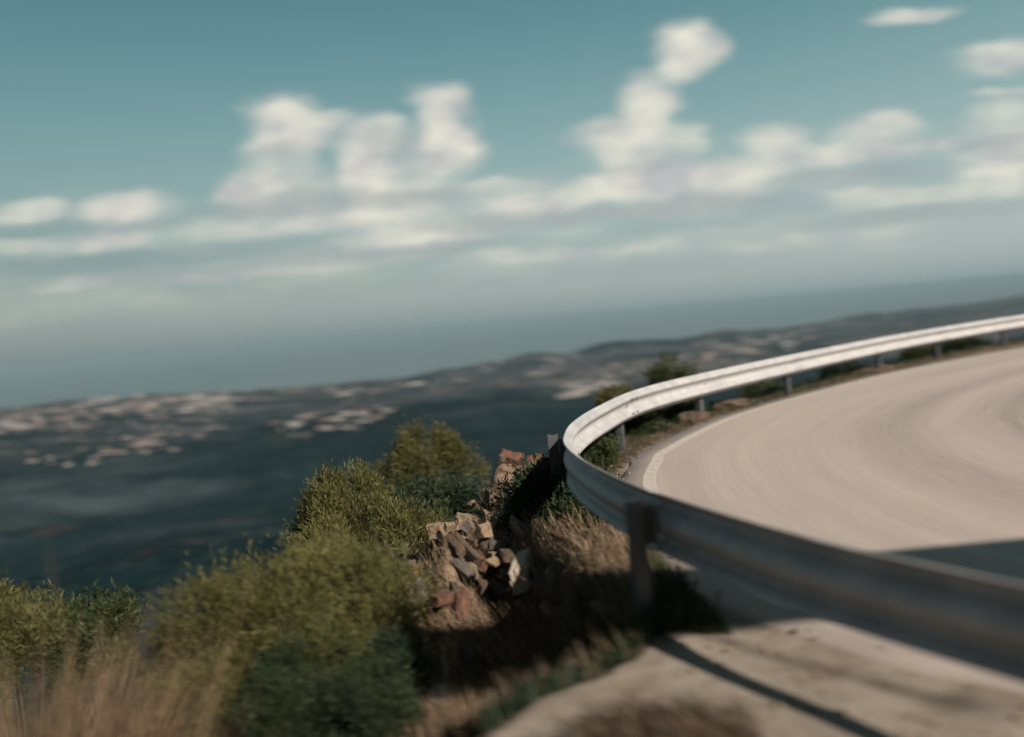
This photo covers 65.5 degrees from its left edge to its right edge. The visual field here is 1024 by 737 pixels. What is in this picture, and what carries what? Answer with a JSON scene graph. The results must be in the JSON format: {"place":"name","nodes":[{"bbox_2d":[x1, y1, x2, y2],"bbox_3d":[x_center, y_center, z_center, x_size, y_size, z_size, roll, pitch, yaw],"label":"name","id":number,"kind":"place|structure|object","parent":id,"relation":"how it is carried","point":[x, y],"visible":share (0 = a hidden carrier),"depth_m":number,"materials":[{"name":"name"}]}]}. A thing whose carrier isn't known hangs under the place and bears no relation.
{"place":"outdoors","nodes":[
{"label":"outdoors","id":0,"kind":"place"},
{"bbox_2d":[136,450,148,452],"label":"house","id":1,"kind":"structure","parent":0,"point":[143,451],"depth_m":1854.45,"materials":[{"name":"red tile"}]},
{"bbox_2d":[0,294,1023,736],"bbox_3d":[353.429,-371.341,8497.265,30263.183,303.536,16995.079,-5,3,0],"label":"hills","id":2,"kind":"structure","parent":0,"point":[134,520],"depth_m":1720.07,"materials":[{"name":"plant"}]},
{"bbox_2d":[6,425,30,428],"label":"apartment block","id":3,"kind":"structure","parent":2,"relation":"on","point":[19,427],"depth_m":2973.74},
{"bbox_2d":[106,450,127,453],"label":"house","id":4,"kind":"structure","parent":2,"relation":"on","point":[118,452],"depth_m":2020.44,"materials":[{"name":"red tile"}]},
{"bbox_2d":[131,406,150,408],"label":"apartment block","id":5,"kind":"structure","parent":2,"relation":"on","point":[149,407],"depth_m":3589.78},
{"bbox_2d":[133,443,154,445],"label":"apartment block","id":6,"kind":"structure","parent":2,"relation":"on","point":[145,444],"depth_m":2136.43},
{"bbox_2d":[176,395,206,398],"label":"apartment block","id":7,"kind":"structure","parent":2,"relation":"on","point":[194,397],"depth_m":4237.96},
{"bbox_2d":[192,403,214,405],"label":"apartment block","id":8,"kind":"structure","parent":2,"relation":"on","point":[203,404],"depth_m":3793.31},
{"bbox_2d":[202,396,225,399],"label":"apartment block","id":9,"kind":"structure","parent":2,"relation":"on","point":[213,397],"depth_m":4247.53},
{"bbox_2d":[210,397,242,401],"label":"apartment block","id":10,"kind":"structure","parent":2,"relation":"on","point":[226,399],"depth_m":4113.64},
{"bbox_2d":[287,422,302,425],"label":"apartment block","id":11,"kind":"structure","parent":2,"relation":"on","point":[295,423],"depth_m":2020.47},
{"bbox_2d":[556,394,577,397],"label":"apartment block","id":12,"kind":"structure","parent":2,"relation":"on","point":[566,396],"depth_m":2021.54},
{"bbox_2d":[564,391,586,393],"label":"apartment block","id":13,"kind":"structure","parent":2,"relation":"on","point":[575,392],"depth_m":2754.63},
{"bbox_2d":[573,386,593,388],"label":"apartment block","id":14,"kind":"structure","parent":2,"relation":"on","point":[583,387],"depth_m":3186.16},
{"bbox_2d":[712,345,732,347],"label":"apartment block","id":15,"kind":"structure","parent":2,"relation":"on","point":[722,346],"depth_m":5228.57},
{"bbox_2d":[0,279,1023,407],"bbox_3d":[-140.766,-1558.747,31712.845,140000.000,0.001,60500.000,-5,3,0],"label":"sea","id":16,"kind":"structure","parent":0,"point":[338,362],"depth_m":12323.62,"materials":[{"name":"liquid"}]},
{"bbox_2d":[0,0,1023,370],"label":"sky","id":17,"kind":"structure","parent":0,"point":[178,177],"materials":[{"name":"blue"}]},
{"bbox_2d":[381,466,659,736],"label":"slope grass","id":18,"kind":"structure","parent":0,"point":[458,726],"depth_m":5.50,"materials":[{"name":"plant"}]},
{"bbox_2d":[408,577,430,604],"bbox_3d":[-0.729,1.714,6.117,0.164,0.224,0.134,-10,-5,10],"label":"boulder","id":19,"kind":"object","parent":18,"relation":"on","point":[421,590],"visible":0.48,"depth_m":6.07,"materials":[{"name":"grey stone"}]},
{"bbox_2d":[426,522,443,539],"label":"rock","id":20,"kind":"object","parent":18,"relation":"on","point":[432,529],"visible":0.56,"depth_m":7.83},
{"bbox_2d":[498,548,515,562],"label":"slate rock","id":21,"kind":"object","parent":18,"relation":"on","point":[507,555],"visible":0.94,"depth_m":6.30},
{"bbox_2d":[239,340,1023,736],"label":"rocky ground","id":22,"kind":"structure","parent":0,"point":[955,708],"depth_m":3.85,"materials":[{"name":"gravel"}]},
{"bbox_2d":[0,560,81,736],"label":"bush","id":23,"kind":"object","parent":22,"relation":"on","point":[12,638],"visible":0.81,"depth_m":6.38,"materials":[{"name":"green plant"}]},
{"bbox_2d":[18,577,150,731],"bbox_3d":[-3.447,3.241,6.727,1.038,2.992,0.879,-5,3,0],"label":"bush","id":24,"kind":"object","parent":22,"relation":"on","point":[118,606],"visible":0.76,"depth_m":6.52,"materials":[{"name":"green plant"}]},
{"bbox_2d":[0,547,321,736],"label":"dry grass","id":25,"kind":"structure","parent":22,"relation":"on","point":[112,728],"depth_m":3.78,"materials":[{"name":"plant"}]},
{"bbox_2d":[122,499,445,736],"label":"bush","id":26,"kind":"object","parent":22,"relation":"on","point":[294,599],"visible":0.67,"depth_m":5.38,"materials":[{"name":"green plant"}]},
{"bbox_2d":[217,597,435,736],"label":"bush","id":27,"kind":"object","parent":22,"relation":"on","point":[378,700],"visible":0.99,"depth_m":4.72,"materials":[{"name":"green plant"}]},
{"bbox_2d":[280,456,454,610],"bbox_3d":[-1.530,1.829,8.242,1.913,1.988,1.866,-5,3,0],"label":"bush","id":28,"kind":"object","parent":22,"relation":"on","point":[332,502],"visible":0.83,"depth_m":8.14,"materials":[{"name":"green plant"}]},
{"bbox_2d":[406,553,415,559],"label":"slate rock","id":29,"kind":"object","parent":22,"relation":"on","point":[409,556],"visible":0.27,"depth_m":9.08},
{"bbox_2d":[407,562,425,573],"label":"slate rock","id":30,"kind":"object","parent":22,"relation":"on","point":[420,564],"visible":0.43,"depth_m":6.95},
{"bbox_2d":[413,549,425,561],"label":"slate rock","id":31,"kind":"object","parent":22,"relation":"on","point":[417,553],"visible":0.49,"depth_m":8.97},
{"bbox_2d":[410,621,432,656],"bbox_3d":[-0.662,1.996,5.879,0.085,0.147,0.361,17,5,-27],"label":"slate rock","id":32,"kind":"object","parent":22,"relation":"on","point":[424,640],"visible":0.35,"depth_m":5.81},
{"bbox_2d":[369,409,492,532],"bbox_3d":[-1.286,1.578,11.654,1.869,2.060,1.638,-8,4,-40],"label":"bush","id":33,"kind":"object","parent":22,"relation":"on","point":[408,457],"visible":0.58,"depth_m":11.53,"materials":[{"name":"green plant"}]},
{"bbox_2d":[425,567,436,577],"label":"slate rock","id":34,"kind":"object","parent":22,"relation":"on","point":[432,572],"visible":0.48,"depth_m":6.61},
{"bbox_2d":[382,470,484,526],"bbox_3d":[-0.854,1.674,9.534,1.363,0.963,1.239,-5,3,0],"label":"bush","id":35,"kind":"object","parent":22,"relation":"on","point":[454,496],"visible":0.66,"depth_m":9.36,"materials":[{"name":"green plant"}]},
{"bbox_2d":[429,585,444,620],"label":"slate rock","id":36,"kind":"object","parent":22,"relation":"on","point":[438,607],"visible":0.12,"depth_m":6.25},
{"bbox_2d":[428,589,453,607],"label":"slate rock","id":37,"kind":"object","parent":22,"relation":"on","point":[448,595],"visible":0.93,"depth_m":5.97,"materials":[{"name":"stone"}]},
{"bbox_2d":[429,684,453,712],"bbox_3d":[-0.442,2.169,5.178,0.171,0.160,0.203,-9,12,8],"label":"rock","id":38,"kind":"object","parent":22,"relation":"on","point":[432,692],"visible":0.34,"depth_m":5.16,"materials":[{"name":"stone"}]},
{"bbox_2d":[436,529,447,546],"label":"slate rock","id":39,"kind":"object","parent":22,"relation":"on","point":[439,534],"visible":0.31,"depth_m":7.43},
{"bbox_2d":[443,522,455,531],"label":"slate rock","id":40,"kind":"object","parent":39,"relation":"on","point":[449,526],"visible":0.82,"depth_m":7.47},
{"bbox_2d":[434,654,450,683],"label":"slate rock","id":41,"kind":"object","parent":22,"relation":"on","point":[443,659],"visible":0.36,"depth_m":5.64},
{"bbox_2d":[436,585,448,591],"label":"slate rock","id":42,"kind":"object","parent":22,"relation":"on","point":[443,587],"visible":0.26,"depth_m":6.24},
{"bbox_2d":[450,620,458,633],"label":"slate rock","id":43,"kind":"object","parent":22,"relation":"on","point":[455,627],"visible":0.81,"depth_m":5.98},
{"bbox_2d":[449,581,460,603],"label":"slate rock","id":44,"kind":"object","parent":22,"relation":"on","point":[454,587],"visible":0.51,"depth_m":6.33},
{"bbox_2d":[446,534,465,558],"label":"slate rock","id":45,"kind":"object","parent":22,"relation":"on","point":[461,548],"visible":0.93,"depth_m":6.63,"materials":[{"name":"stone"}]},
{"bbox_2d":[449,587,469,619],"bbox_3d":[-0.440,1.845,6.297,0.117,0.233,0.352,11,-8,-26],"label":"slate rock","id":46,"kind":"object","parent":22,"relation":"on","point":[463,597],"visible":0.59,"depth_m":6.18,"materials":[{"name":"stone"}]},
{"bbox_2d":[452,679,468,702],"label":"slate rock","id":47,"kind":"object","parent":22,"relation":"on","point":[459,682],"visible":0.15,"depth_m":5.46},
{"bbox_2d":[443,531,482,569],"bbox_3d":[-0.421,1.554,6.789,0.109,0.210,0.602,-3,15,-31],"label":"slate rock","id":48,"kind":"object","parent":22,"relation":"on","point":[474,556],"visible":0.47,"depth_m":6.62,"materials":[{"name":"stone"}]},
{"bbox_2d":[450,556,475,582],"bbox_3d":[-0.418,1.650,6.587,0.108,0.141,0.376,-27,30,-24],"label":"slate rock","id":49,"kind":"object","parent":22,"relation":"on","point":[464,570],"visible":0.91,"depth_m":6.49,"materials":[{"name":"stone"}]},
{"bbox_2d":[458,643,474,668],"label":"slate rock","id":50,"kind":"object","parent":22,"relation":"on","point":[466,653],"visible":0.73,"depth_m":5.77,"materials":[{"name":"stone"}]},
{"bbox_2d":[459,520,475,536],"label":"slate rock","id":51,"kind":"object","parent":22,"relation":"on","point":[463,526],"visible":0.92,"depth_m":7.68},
{"bbox_2d":[455,512,482,533],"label":"boulder","id":52,"kind":"object","parent":22,"relation":"on","point":[460,518],"visible":0.31,"depth_m":7.97,"materials":[{"name":"stone"}]},
{"bbox_2d":[465,534,477,549],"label":"slate rock","id":53,"kind":"object","parent":22,"relation":"on","point":[472,541],"visible":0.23,"depth_m":7.32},
{"bbox_2d":[466,499,476,508],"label":"slate rock","id":54,"kind":"object","parent":22,"relation":"on","point":[470,504],"visible":0.95,"depth_m":8.28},
{"bbox_2d":[467,562,477,579],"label":"slate rock","id":55,"kind":"object","parent":22,"relation":"on","point":[472,565],"visible":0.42,"depth_m":6.49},
{"bbox_2d":[468,626,480,641],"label":"slate rock","id":56,"kind":"object","parent":22,"relation":"on","point":[473,631],"visible":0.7,"depth_m":5.95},
{"bbox_2d":[474,570,487,601],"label":"slate rock","id":57,"kind":"object","parent":22,"relation":"on","point":[482,592],"visible":0.53,"depth_m":6.47,"materials":[{"name":"stone"}]},
{"bbox_2d":[479,503,485,520],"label":"slate rock","id":58,"kind":"object","parent":22,"relation":"on","point":[482,508],"visible":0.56,"depth_m":7.95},
{"bbox_2d":[476,549,490,577],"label":"slate rock","id":59,"kind":"object","parent":22,"relation":"on","point":[484,565],"visible":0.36,"depth_m":6.77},
{"bbox_2d":[482,507,491,522],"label":"slate rock","id":60,"kind":"object","parent":22,"relation":"on","point":[484,517],"visible":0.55,"depth_m":7.79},
{"bbox_2d":[477,534,498,558],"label":"rock","id":61,"kind":"object","parent":22,"relation":"on","point":[483,546],"visible":0.48,"depth_m":7.01,"materials":[{"name":"brown stone"}]},
{"bbox_2d":[476,521,492,538],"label":"slate rock","id":62,"kind":"object","parent":61,"relation":"on","point":[483,530],"visible":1,"depth_m":6.98,"materials":[{"name":"stone"}]},
{"bbox_2d":[484,487,496,505],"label":"slate rock","id":63,"kind":"object","parent":22,"relation":"on","point":[489,496],"visible":0.94,"depth_m":7.83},
{"bbox_2d":[485,556,499,566],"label":"slate rock","id":64,"kind":"object","parent":22,"relation":"on","point":[493,561],"visible":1,"depth_m":6.19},
{"bbox_2d":[499,455,505,461],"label":"slate rock","id":65,"kind":"object","parent":22,"relation":"on","point":[501,458],"visible":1,"depth_m":9.61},
{"bbox_2d":[494,571,512,593],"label":"slate rock","id":66,"kind":"object","parent":22,"relation":"on","point":[497,575],"visible":0.3,"depth_m":6.59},
{"bbox_2d":[500,568,508,578],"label":"slate rock","id":67,"kind":"object","parent":22,"relation":"on","point":[504,574],"visible":0.98,"depth_m":6.37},
{"bbox_2d":[498,663,511,691],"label":"slate rock","id":68,"kind":"object","parent":22,"relation":"on","point":[507,669],"visible":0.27,"depth_m":5.46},
{"bbox_2d":[498,560,511,571],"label":"slate rock","id":69,"kind":"object","parent":22,"relation":"on","point":[503,565],"visible":0.15,"depth_m":6.84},
{"bbox_2d":[487,551,499,559],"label":"slate rock","id":70,"kind":"object","parent":69,"relation":"on","point":[490,554],"visible":0.49,"depth_m":6.77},
{"bbox_2d":[490,540,505,550],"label":"slate rock","id":71,"kind":"object","parent":69,"relation":"on","point":[496,545],"visible":0.77,"depth_m":6.91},
{"bbox_2d":[498,532,511,546],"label":"slate rock","id":72,"kind":"object","parent":22,"relation":"on","point":[502,537],"visible":0.48,"depth_m":7.22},
{"bbox_2d":[497,448,524,467],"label":"rock","id":73,"kind":"object","parent":22,"relation":"on","point":[512,456],"visible":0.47,"depth_m":10.20,"materials":[{"name":"stone"}]},
{"bbox_2d":[506,670,516,690],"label":"slate rock","id":74,"kind":"object","parent":22,"relation":"on","point":[510,673],"visible":0.2,"depth_m":5.36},
{"bbox_2d":[509,514,523,536],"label":"slate rock","id":75,"kind":"object","parent":22,"relation":"on","point":[512,520],"visible":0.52,"depth_m":7.26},
{"bbox_2d":[508,547,534,595],"bbox_3d":[0.101,1.590,6.223,0.136,0.253,0.462,-12,9,17],"label":"boulder","id":76,"kind":"object","parent":22,"relation":"on","point":[518,570],"visible":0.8,"depth_m":6.06,"materials":[{"name":"stone"}]},
{"bbox_2d":[515,521,531,533],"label":"slate rock","id":77,"kind":"object","parent":22,"relation":"on","point":[522,524],"visible":0.46,"depth_m":7.16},
{"bbox_2d":[520,541,535,558],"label":"slate rock","id":78,"kind":"object","parent":22,"relation":"on","point":[524,548],"visible":0.34,"depth_m":6.65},
{"bbox_2d":[523,668,536,683],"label":"slate rock","id":79,"kind":"object","parent":22,"relation":"on","point":[529,674],"visible":0.2,"depth_m":5.32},
{"bbox_2d":[529,566,541,584],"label":"slate rock","id":80,"kind":"object","parent":22,"relation":"on","point":[535,571],"visible":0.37,"depth_m":6.10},
{"bbox_2d":[527,453,543,461],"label":"rock","id":81,"kind":"object","parent":22,"relation":"on","point":[532,458],"visible":0.11,"depth_m":9.64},
{"bbox_2d":[539,601,550,621],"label":"slate rock","id":82,"kind":"object","parent":22,"relation":"on","point":[542,605],"visible":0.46,"depth_m":5.62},
{"bbox_2d":[542,599,558,631],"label":"slate rock","id":83,"kind":"object","parent":22,"relation":"on","point":[555,617],"visible":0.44,"depth_m":5.50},
{"bbox_2d":[545,661,558,679],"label":"slate rock","id":84,"kind":"object","parent":22,"relation":"on","point":[550,666],"visible":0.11,"depth_m":5.12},
{"bbox_2d":[544,554,559,581],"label":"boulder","id":85,"kind":"object","parent":22,"relation":"on","point":[547,570],"visible":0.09,"depth_m":5.97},
{"bbox_2d":[483,442,627,537],"bbox_3d":[0.460,1.315,7.650,1.529,1.205,1.423,-5,3,0],"label":"bush","id":86,"kind":"object","parent":22,"relation":"on","point":[534,484],"visible":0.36,"depth_m":7.46,"materials":[{"name":"green plant"}]},
{"bbox_2d":[546,560,568,572],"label":"slate rock","id":87,"kind":"object","parent":22,"relation":"on","point":[556,565],"visible":0.23,"depth_m":5.90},
{"bbox_2d":[552,529,568,542],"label":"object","id":88,"kind":"object","parent":22,"relation":"on","point":[557,536],"visible":0.38,"depth_m":6.57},
{"bbox_2d":[557,519,577,532],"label":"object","id":89,"kind":"object","parent":22,"relation":"on","point":[563,522],"visible":0.38,"depth_m":6.84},
{"bbox_2d":[562,547,582,563],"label":"slate rock","id":90,"kind":"object","parent":22,"relation":"on","point":[571,555],"visible":0.3,"depth_m":5.99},
{"bbox_2d":[565,534,588,558],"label":"slate rock","id":91,"kind":"object","parent":22,"relation":"on","point":[582,540],"visible":0.34,"depth_m":6.12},
{"bbox_2d":[466,561,690,736],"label":"ground cover","id":92,"kind":"object","parent":22,"relation":"on","point":[493,717],"visible":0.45,"depth_m":4.40,"materials":[{"name":"green plant"}]},
{"bbox_2d":[555,496,605,528],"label":"bush","id":93,"kind":"object","parent":22,"relation":"on","point":[578,507],"visible":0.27,"depth_m":7.01,"materials":[{"name":"green plant"}]},
{"bbox_2d":[582,564,593,579],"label":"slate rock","id":94,"kind":"object","parent":22,"relation":"on","point":[588,570],"visible":0.13,"depth_m":5.56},
{"bbox_2d":[582,530,602,545],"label":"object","id":95,"kind":"object","parent":22,"relation":"on","point":[586,532],"visible":0.25,"depth_m":6.39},
{"bbox_2d":[590,599,613,628],"bbox_3d":[0.589,1.536,4.905,0.087,0.101,0.343,-34,32,-13],"label":"slate rock","id":96,"kind":"object","parent":22,"relation":"on","point":[598,605],"visible":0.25,"depth_m":4.94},
{"bbox_2d":[579,432,626,466],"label":"shrub","id":97,"kind":"object","parent":22,"relation":"on","point":[603,446],"visible":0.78,"depth_m":9.65,"materials":[{"name":"green plant"}]},
{"bbox_2d":[601,523,619,536],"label":"dry grass","id":98,"kind":"structure","parent":22,"relation":"on","point":[609,528],"depth_m":6.64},
{"bbox_2d":[591,375,634,407],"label":"shrub","id":99,"kind":"object","parent":22,"relation":"on","point":[607,395],"visible":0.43,"depth_m":14.00,"materials":[{"name":"green plant"}]},
{"bbox_2d":[601,409,670,437],"bbox_3d":[1.884,0.932,12.108,1.085,0.797,0.953,-2,5,45],"label":"shrub","id":100,"kind":"object","parent":22,"relation":"on","point":[635,423],"visible":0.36,"depth_m":11.85,"materials":[{"name":"green plant"}]},
{"bbox_2d":[547,672,762,736],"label":"dry grass","id":101,"kind":"structure","parent":22,"relation":"on","point":[683,721],"depth_m":3.35,"materials":[{"name":"plant"}]},
{"bbox_2d":[640,349,704,384],"bbox_3d":[3.363,0.611,16.552,1.399,2.086,1.164,-5,3,0],"label":"bush","id":102,"kind":"object","parent":22,"relation":"on","point":[657,375],"visible":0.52,"depth_m":16.41,"materials":[{"name":"green plant"}]},
{"bbox_2d":[638,396,713,420],"bbox_3d":[2.863,0.758,13.758,1.617,1.017,1.675,-2,4,41],"label":"bush","id":103,"kind":"object","parent":22,"relation":"on","point":[687,406],"visible":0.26,"depth_m":13.26,"materials":[{"name":"green plant"}]},
{"bbox_2d":[625,548,732,634],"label":"verge weeds","id":104,"kind":"object","parent":22,"relation":"on","point":[709,620],"visible":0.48,"depth_m":4.62,"materials":[{"name":"green plant"}]},
{"bbox_2d":[675,411,708,424],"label":"rock","id":105,"kind":"object","parent":22,"relation":"on","point":[698,416],"visible":0.49,"depth_m":12.42,"materials":[{"name":"brown stone"}]},
{"bbox_2d":[709,398,748,411],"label":"rock","id":106,"kind":"object","parent":22,"relation":"on","point":[740,403],"visible":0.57,"depth_m":13.51,"materials":[{"name":"brown stone"}]},
{"bbox_2d":[470,334,1023,690],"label":"verge grass","id":107,"kind":"structure","parent":22,"relation":"on","point":[834,377],"depth_m":11.78,"materials":[{"name":"brown plant"}]},
{"bbox_2d":[736,378,783,397],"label":"shrub","id":108,"kind":"object","parent":22,"relation":"on","point":[756,388],"visible":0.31,"depth_m":16.59,"materials":[{"name":"green plant"}]},
{"bbox_2d":[547,315,1023,682],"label":"guardrail","id":109,"kind":"object","parent":22,"relation":"on","point":[975,621],"visible":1,"depth_m":3.90,"materials":[{"name":"metal"}]},
{"bbox_2d":[816,359,864,379],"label":"shrub","id":110,"kind":"object","parent":22,"relation":"on","point":[836,369],"visible":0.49,"depth_m":18.82,"materials":[{"name":"green plant"}]},
{"bbox_2d":[853,364,898,373],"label":"rock","id":111,"kind":"object","parent":22,"relation":"on","point":[886,367],"visible":0.43,"depth_m":17.53,"materials":[{"name":"brown stone"}]},
{"bbox_2d":[896,344,943,360],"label":"shrub","id":112,"kind":"object","parent":22,"relation":"on","point":[912,352],"visible":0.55,"depth_m":21.45,"materials":[{"name":"green plant"}]},
{"bbox_2d":[939,335,996,351],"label":"shrub","id":113,"kind":"object","parent":22,"relation":"on","point":[958,343],"visible":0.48,"depth_m":23.33,"materials":[{"name":"green plant"}]},
{"bbox_2d":[623,347,1023,694],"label":"road","id":114,"kind":"structure","parent":0,"point":[925,465],"depth_m":7.85,"materials":[{"name":"asphalt"}]},
{"bbox_2d":[643,348,1023,615],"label":"edge line","id":115,"kind":"object","parent":114,"relation":"on","point":[649,477],"visible":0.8,"depth_m":10.60,"materials":[{"name":"paint"}]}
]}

